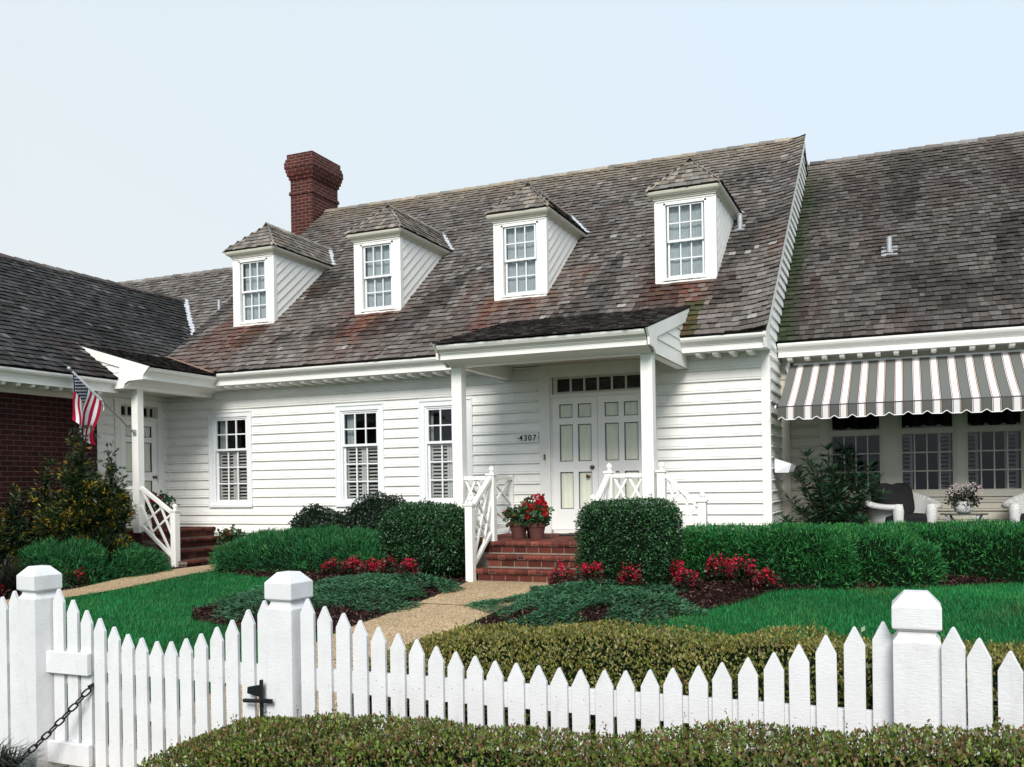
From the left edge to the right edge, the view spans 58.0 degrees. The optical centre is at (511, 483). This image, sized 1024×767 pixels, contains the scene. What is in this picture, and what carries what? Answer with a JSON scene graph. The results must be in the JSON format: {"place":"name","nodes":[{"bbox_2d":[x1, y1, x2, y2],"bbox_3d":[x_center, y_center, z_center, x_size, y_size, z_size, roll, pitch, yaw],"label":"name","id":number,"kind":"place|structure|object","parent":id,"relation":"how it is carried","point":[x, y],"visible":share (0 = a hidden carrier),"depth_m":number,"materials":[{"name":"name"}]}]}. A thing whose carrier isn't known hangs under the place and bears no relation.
{"place":"outdoors","nodes":[
{"label":"outdoors","id":0,"kind":"place"},
{"bbox_2d":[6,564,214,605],"bbox_3d":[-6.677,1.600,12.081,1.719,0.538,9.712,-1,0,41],"label":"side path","id":1,"kind":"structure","parent":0,"point":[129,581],"depth_m":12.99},
{"bbox_2d":[65,579,557,766],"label":"path","id":2,"kind":"structure","parent":0,"point":[436,614],"depth_m":9.77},
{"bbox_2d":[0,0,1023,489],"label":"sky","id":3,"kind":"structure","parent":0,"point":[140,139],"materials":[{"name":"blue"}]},
{"bbox_2d":[7,526,1023,766],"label":"lawn","id":4,"kind":"structure","parent":0,"point":[660,627],"depth_m":9.34,"materials":[{"name":"plant"}]},
{"bbox_2d":[0,734,51,766],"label":"grass tuft","id":5,"kind":"object","parent":4,"relation":"on","point":[7,759],"visible":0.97,"depth_m":5.58,"materials":[{"name":"green plant"}]},
{"bbox_2d":[0,565,63,766],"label":"picket fence","id":6,"kind":"object","parent":4,"relation":"on","point":[27,706],"visible":0.86,"depth_m":5.79,"materials":[{"name":"paint"}]},
{"bbox_2d":[2,564,206,599],"bbox_3d":[-6.882,1.484,13.832,2.881,0.289,6.699,-1,0,37],"label":"mulch bed","id":7,"kind":"object","parent":4,"relation":"on","point":[65,588],"visible":0.18,"depth_m":12.84,"materials":[{"name":"brown soil"}]},
{"bbox_2d":[0,584,10,595],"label":"begonia","id":8,"kind":"object","parent":7,"relation":"on","point":[3,591],"visible":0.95,"depth_m":12.21,"materials":[{"name":"red plant"}]},
{"bbox_2d":[0,553,39,596],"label":"grass tuft","id":9,"kind":"object","parent":7,"relation":"on","point":[6,574],"visible":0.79,"depth_m":12.30,"materials":[{"name":"black plant"}]},
{"bbox_2d":[12,534,120,587],"bbox_3d":[-6.582,1.109,13.421,2.000,0.802,1.359,-1,0,23],"label":"spreading juniper","id":10,"kind":"object","parent":7,"relation":"on","point":[73,558],"visible":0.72,"depth_m":13.02,"materials":[{"name":"green plant"}]},
{"bbox_2d":[0,424,137,584],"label":"golden conifer","id":11,"kind":"object","parent":7,"relation":"on","point":[95,506],"visible":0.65,"depth_m":13.56,"materials":[{"name":"green plant"}]},
{"bbox_2d":[62,567,89,585],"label":"begonia","id":12,"kind":"object","parent":7,"relation":"on","point":[78,578],"visible":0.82,"depth_m":12.84,"materials":[{"name":"red plant"}]},
{"bbox_2d":[107,542,173,577],"bbox_3d":[-5.727,1.162,13.874,1.332,0.666,1.195,-1,0,23],"label":"spreading juniper","id":13,"kind":"object","parent":7,"relation":"on","point":[136,560],"visible":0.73,"depth_m":13.51,"materials":[{"name":"green plant"}]},
{"bbox_2d":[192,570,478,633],"bbox_3d":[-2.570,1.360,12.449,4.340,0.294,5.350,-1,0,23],"label":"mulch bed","id":14,"kind":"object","parent":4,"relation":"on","point":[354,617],"visible":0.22,"depth_m":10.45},
{"bbox_2d":[191,584,349,622],"bbox_3d":[-2.805,1.339,10.723,1.761,0.299,1.704,-1,0,-19],"label":"creeping juniper","id":15,"kind":"object","parent":14,"relation":"on","point":[247,594],"visible":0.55,"depth_m":10.43,"materials":[{"name":"green plant"}]},
{"bbox_2d":[206,523,387,573],"bbox_3d":[-2.858,0.963,13.588,3.702,0.846,1.942,-1,0,23],"label":"spreading juniper","id":16,"kind":"object","parent":14,"relation":"on","point":[295,549],"visible":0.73,"depth_m":13.04,"materials":[{"name":"green plant"}]},
{"bbox_2d":[288,502,345,532],"bbox_3d":[-3.085,0.807,14.966,1.326,1.032,0.959,-1,0,23],"label":"holly shrub","id":17,"kind":"object","parent":14,"relation":"on","point":[313,516],"visible":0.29,"depth_m":14.78,"materials":[{"name":"green plant"}]},
{"bbox_2d":[321,557,347,572],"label":"begonia","id":18,"kind":"object","parent":14,"relation":"on","point":[327,567],"visible":0.69,"depth_m":12.37,"materials":[{"name":"red plant"}]},
{"bbox_2d":[336,555,361,574],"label":"begonia","id":19,"kind":"object","parent":14,"relation":"on","point":[353,564],"visible":0.85,"depth_m":12.15,"materials":[{"name":"red plant"}]},
{"bbox_2d":[356,557,384,575],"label":"begonia","id":20,"kind":"object","parent":14,"relation":"on","point":[362,569],"visible":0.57,"depth_m":11.95,"materials":[{"name":"red plant"}]},
{"bbox_2d":[342,490,408,530],"bbox_3d":[-2.071,0.709,14.484,1.511,1.237,1.051,-1,0,23],"label":"holly shrub","id":21,"kind":"object","parent":14,"relation":"on","point":[369,511],"visible":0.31,"depth_m":14.29,"materials":[{"name":"green plant"}]},
{"bbox_2d":[311,571,465,612],"bbox_3d":[-1.850,1.246,11.194,2.437,0.331,2.072,-1,0,23],"label":"creeping juniper","id":22,"kind":"object","parent":14,"relation":"on","point":[377,579],"visible":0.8,"depth_m":10.87,"materials":[{"name":"green plant"}]},
{"bbox_2d":[372,556,406,574],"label":"begonia","id":23,"kind":"object","parent":14,"relation":"on","point":[381,566],"visible":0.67,"depth_m":11.77,"materials":[{"name":"red plant"}]},
{"bbox_2d":[395,557,424,580],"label":"begonia","id":24,"kind":"object","parent":14,"relation":"on","point":[408,565],"visible":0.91,"depth_m":11.55,"materials":[{"name":"red plant"}]},
{"bbox_2d":[375,497,465,577],"bbox_3d":[-1.119,0.730,12.167,1.309,1.108,1.148,-1,0,23],"label":"boxwood shrub","id":25,"kind":"object","parent":14,"relation":"on","point":[431,537],"visible":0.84,"depth_m":11.79,"materials":[{"name":"green plant"}]},
{"bbox_2d":[0,562,1019,632],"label":"mulch","id":26,"kind":"object","parent":4,"relation":"on","point":[714,586],"visible":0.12,"depth_m":10.14,"materials":[{"name":"brown soil"}]},
{"bbox_2d":[548,560,575,590],"bbox_3d":[0.575,1.054,10.601,0.364,0.386,0.360,-1,0,23],"label":"begonia","id":27,"kind":"object","parent":26,"relation":"on","point":[553,579],"visible":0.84,"depth_m":10.57,"materials":[{"name":"red plant"}]},
{"bbox_2d":[465,578,709,630],"bbox_3d":[0.762,1.226,9.979,2.600,0.383,2.319,-1,0,-2],"label":"creeping juniper","id":28,"kind":"object","parent":26,"relation":"on","point":[541,592],"visible":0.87,"depth_m":9.61,"materials":[{"name":"green plant"}]},
{"bbox_2d":[574,559,608,589],"bbox_3d":[0.894,1.026,10.387,0.392,0.370,0.400,-1,0,23],"label":"begonia","id":29,"kind":"object","parent":26,"relation":"on","point":[585,569],"visible":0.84,"depth_m":10.36,"materials":[{"name":"red plant"}]},
{"bbox_2d":[569,494,687,588],"bbox_3d":[1.356,0.696,10.716,1.308,1.188,0.968,-1,0,23],"label":"boxwood shrub","id":30,"kind":"object","parent":26,"relation":"on","point":[614,535],"visible":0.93,"depth_m":10.39,"materials":[{"name":"green plant"}]},
{"bbox_2d":[615,562,646,588],"bbox_3d":[1.326,1.027,10.294,0.368,0.321,0.356,-1,0,23],"label":"begonia","id":31,"kind":"object","parent":26,"relation":"on","point":[620,579],"visible":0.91,"depth_m":10.24,"materials":[{"name":"red plant"}]},
{"bbox_2d":[663,558,690,585],"bbox_3d":[1.843,1.005,10.428,0.413,0.346,0.427,-1,0,23],"label":"begonia","id":32,"kind":"object","parent":26,"relation":"on","point":[675,570],"visible":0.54,"depth_m":10.34,"materials":[{"name":"red plant"}]},
{"bbox_2d":[670,566,701,589],"bbox_3d":[1.919,1.031,10.192,0.359,0.280,0.364,-1,0,23],"label":"begonia","id":33,"kind":"object","parent":26,"relation":"on","point":[693,579],"visible":1,"depth_m":10.14,"materials":[{"name":"red plant"}]},
{"bbox_2d":[703,553,739,583],"bbox_3d":[2.389,0.955,10.561,0.427,0.347,0.417,-1,0,23],"label":"begonia","id":34,"kind":"object","parent":26,"relation":"on","point":[710,573],"visible":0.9,"depth_m":10.53,"materials":[{"name":"red plant"}]},
{"bbox_2d":[726,553,758,584],"bbox_3d":[2.607,0.967,10.422,0.386,0.368,0.389,-1,0,23],"label":"begonia","id":35,"kind":"object","parent":26,"relation":"on","point":[749,566],"visible":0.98,"depth_m":10.38,"materials":[{"name":"red plant"}]},
{"bbox_2d":[750,566,782,589],"bbox_3d":[2.837,1.048,10.299,0.375,0.265,0.360,-1,0,23],"label":"begonia","id":36,"kind":"object","parent":26,"relation":"on","point":[756,581],"visible":0.99,"depth_m":10.24,"materials":[{"name":"red plant"}]},
{"bbox_2d":[678,517,1023,590],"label":"juniper hedge","id":37,"kind":"object","parent":26,"relation":"on","point":[824,555],"visible":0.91,"depth_m":10.59,"materials":[{"name":"green plant"}]},
{"bbox_2d":[849,527,948,587],"bbox_3d":[4.051,0.861,10.764,1.895,0.746,1.012,-1,0,23],"label":"juniper shrub","id":38,"kind":"object","parent":26,"relation":"on","point":[933,571],"visible":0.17,"depth_m":10.41,"materials":[{"name":"green plant"}]},
{"bbox_2d":[0,131,1023,582],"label":"house","id":39,"kind":"structure","parent":4,"relation":"on","point":[646,329],"depth_m":14.78,"materials":[{"name":"paint"}]},
{"bbox_2d":[67,367,136,444],"bbox_3d":[-6.359,-1.173,14.334,0.173,1.158,1.304,-1,0,19],"label":"flag","id":40,"kind":"object","parent":39,"relation":"attached to","point":[87,400],"visible":0.94,"depth_m":14.09,"materials":[{"name":"fabric"}]},
{"bbox_2d":[121,404,155,418],"bbox_3d":[-6.875,-1.269,16.428,0.580,0.210,0.850,-1,0,23],"label":"transom window","id":41,"kind":"structure","parent":39,"relation":"in","point":[149,412],"depth_m":16.63,"materials":[{"name":"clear glass"}]},
{"bbox_2d":[114,398,163,515],"bbox_3d":[-6.599,-0.349,16.315,0.110,2.260,1.110,-1,0,23],"label":"side doorway","id":42,"kind":"structure","parent":39,"relation":"in","point":[117,401],"depth_m":16.60,"materials":[{"name":"white paint"}]},
{"bbox_2d":[121,419,157,527],"bbox_3d":[-6.574,-0.179,16.306,0.115,1.880,0.850,-1,0,23],"label":"side door","id":43,"kind":"structure","parent":39,"relation":"in","point":[150,448],"depth_m":16.49,"materials":[{"name":"paint"}]},
{"bbox_2d":[145,490,179,528],"bbox_3d":[-6.013,0.434,15.795,0.583,0.677,0.524,-1,0,23],"label":"potted geranium","id":44,"kind":"object","parent":39,"relation":"on","point":[159,514],"visible":0.62,"depth_m":15.69,"materials":[{"name":"plant"}]},
{"bbox_2d":[215,524,245,544],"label":"potted geranium","id":45,"kind":"object","parent":39,"relation":"on","point":[226,535],"visible":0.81,"depth_m":15.87,"materials":[{"name":"plant"}]},
{"bbox_2d":[208,410,253,506],"bbox_3d":[-4.847,-0.439,16.674,0.954,1.701,0.750,-1,0,23],"label":"window","id":46,"kind":"structure","parent":39,"relation":"in","point":[230,464],"depth_m":16.51,"materials":[{"name":"paint"}]},
{"bbox_2d":[334,402,384,506],"bbox_3d":[-2.385,-0.477,15.621,0.939,1.701,0.750,-1,0,23],"label":"window","id":47,"kind":"structure","parent":39,"relation":"in","point":[359,431],"depth_m":15.45,"materials":[{"name":"paint"}]},
{"bbox_2d":[418,397,473,505],"bbox_3d":[-0.912,-0.500,14.990,0.954,1.701,0.750,-1,0,23],"label":"window","id":48,"kind":"structure","parent":39,"relation":"in","point":[434,416],"depth_m":14.82,"materials":[{"name":"paint"}]},
{"bbox_2d":[501,505,530,538],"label":"potted geranium","id":49,"kind":"object","parent":39,"relation":"on","point":[518,529],"visible":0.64,"depth_m":12.76,"materials":[{"name":"plant"}]},
{"bbox_2d":[517,433,538,442],"bbox_3d":[0.247,-0.702,14.110,0.356,0.147,0.053,-1,0,23],"label":"house number","id":50,"kind":"object","parent":39,"relation":"attached to","point":[527,437],"visible":1,"depth_m":14.09,"materials":[{"name":"tile"}]},
{"bbox_2d":[520,493,545,537],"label":"potted geranium","id":51,"kind":"object","parent":39,"relation":"on","point":[539,497],"visible":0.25,"depth_m":12.96,"materials":[{"name":"plant"}]},
{"bbox_2d":[519,499,554,539],"bbox_3d":[0.332,0.477,12.619,0.471,0.556,0.564,-1,0,23],"label":"potted geranium","id":52,"kind":"object","parent":39,"relation":"on","point":[538,524],"visible":1,"depth_m":12.52,"materials":[{"name":"plant"}]},
{"bbox_2d":[559,533,579,535],"bbox_3d":[1.173,0.731,13.350,0.870,0.018,0.500,-1,0,23],"label":"doormat","id":53,"kind":"object","parent":39,"relation":"on","point":[570,534],"visible":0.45,"depth_m":13.28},
{"bbox_2d":[552,396,598,528],"bbox_3d":[0.944,-0.310,13.844,0.709,1.980,0.115,-1,0,23],"label":"front door","id":54,"kind":"structure","parent":39,"relation":"in","point":[574,419],"depth_m":13.87,"materials":[{"name":"paint"}]},
{"bbox_2d":[553,372,640,394],"bbox_3d":[1.414,-1.492,14.081,1.380,0.260,0.780,-1,0,23],"label":"transom window","id":55,"kind":"structure","parent":39,"relation":"in","point":[620,381],"depth_m":14.27,"materials":[{"name":"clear glass"}]},
{"bbox_2d":[538,359,658,532],"bbox_3d":[1.276,-0.535,13.719,1.835,2.540,0.125,-1,0,23],"label":"front doorway","id":56,"kind":"structure","parent":39,"relation":"in","point":[546,373],"depth_m":13.96,"materials":[{"name":"white paint"}]},
{"bbox_2d":[597,394,641,505],"bbox_3d":[1.615,-0.320,13.595,0.710,1.980,0.045,-1,0,23],"label":"front door","id":57,"kind":"structure","parent":39,"relation":"in","point":[619,416],"depth_m":13.58,"materials":[{"name":"paint"}]},
{"bbox_2d":[774,459,796,472],"bbox_3d":[3.845,-0.259,12.983,0.300,0.200,0.260,-1,0,23],"label":"wall lamp","id":58,"kind":"object","parent":39,"relation":"attached to","point":[781,466],"visible":1,"depth_m":12.89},
{"bbox_2d":[828,414,883,493],"bbox_3d":[5.177,-0.752,13.869,0.745,1.792,0.816,-1,0,23],"label":"window","id":59,"kind":"structure","parent":39,"relation":"in","point":[865,434],"depth_m":14.18,"materials":[{"name":"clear glass"}]},
{"bbox_2d":[775,349,1023,419],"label":"awning","id":60,"kind":"object","parent":39,"relation":"attached to","point":[980,382],"visible":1,"depth_m":12.34,"materials":[{"name":"fabric"}]},
{"bbox_2d":[898,411,956,492],"bbox_3d":[6.051,-0.765,13.495,0.755,1.792,0.816,-1,0,23],"label":"window","id":61,"kind":"structure","parent":39,"relation":"in","point":[927,447],"depth_m":13.74,"materials":[{"name":"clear glass"}]},
{"bbox_2d":[964,409,1023,492],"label":"window","id":62,"kind":"structure","parent":39,"relation":"in","point":[993,441],"depth_m":13.26,"materials":[{"name":"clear glass"}]},
{"bbox_2d":[137,703,1023,766],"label":"privet hedge","id":63,"kind":"object","parent":4,"relation":"on","point":[292,741],"visible":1,"depth_m":3.59,"materials":[{"name":"green plant"}]},
{"bbox_2d":[264,571,1023,755],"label":"picket fence","id":64,"kind":"object","parent":4,"relation":"on","point":[919,674],"visible":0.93,"depth_m":4.30,"materials":[{"name":"paint"}]},
{"bbox_2d":[46,589,272,766],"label":"garden gate","id":65,"kind":"structure","parent":64,"relation":"attached to","point":[75,667],"depth_m":5.53,"materials":[{"name":"paint"}]},
{"bbox_2d":[11,683,93,766],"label":"chain","id":66,"kind":"object","parent":65,"relation":"hanging from","point":[55,725],"visible":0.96,"depth_m":5.61,"materials":[{"name":"black metal"}]},
{"bbox_2d":[860,626,870,708],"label":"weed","id":67,"kind":"object","parent":64,"relation":"attached to","point":[866,645],"visible":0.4,"depth_m":4.08,"materials":[{"name":"green plant"}]},
{"bbox_2d":[352,616,1023,755],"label":"privet hedge","id":68,"kind":"object","parent":4,"relation":"on","point":[615,654],"visible":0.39,"depth_m":5.03,"materials":[{"name":"green plant"}]},
{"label":"patio","id":69,"kind":"structure","parent":0,"visible":0},
{"bbox_2d":[775,441,891,525],"bbox_3d":[4.436,0.258,12.773,1.568,1.761,0.746,-1,0,23],"label":"oleander","id":70,"kind":"object","parent":69,"relation":"on","point":[845,509],"visible":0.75,"depth_m":12.71,"materials":[{"name":"green plant"}]},
{"bbox_2d":[862,483,941,525],"bbox_3d":[5.308,0.416,12.618,1.048,0.859,0.986,-1,0,23],"label":"wicker armchair","id":71,"kind":"object","parent":69,"relation":"on","point":[901,501],"visible":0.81,"depth_m":12.65,"materials":[{"name":"white wicker"}]},
{"bbox_2d":[940,513,988,524],"bbox_3d":[5.987,0.616,12.235,0.590,0.451,0.590,-1,0,23],"label":"coffee table","id":72,"kind":"object","parent":69,"relation":"on","point":[952,518],"visible":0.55,"depth_m":12.17,"materials":[{"name":"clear glass"}]},
{"bbox_2d":[944,482,983,512],"bbox_3d":[5.979,0.181,12.247,0.370,0.417,0.478,-1,0,-35],"label":"basket planter","id":73,"kind":"object","parent":72,"relation":"on","point":[961,504],"visible":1,"depth_m":12.17,"materials":[{"name":"white wicker"}]},
{"bbox_2d":[1001,493,1023,526],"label":"wicker armchair","id":74,"kind":"object","parent":69,"relation":"on","point":[1014,505],"visible":0.63,"depth_m":11.93,"materials":[{"name":"white wicker"}]}
]}

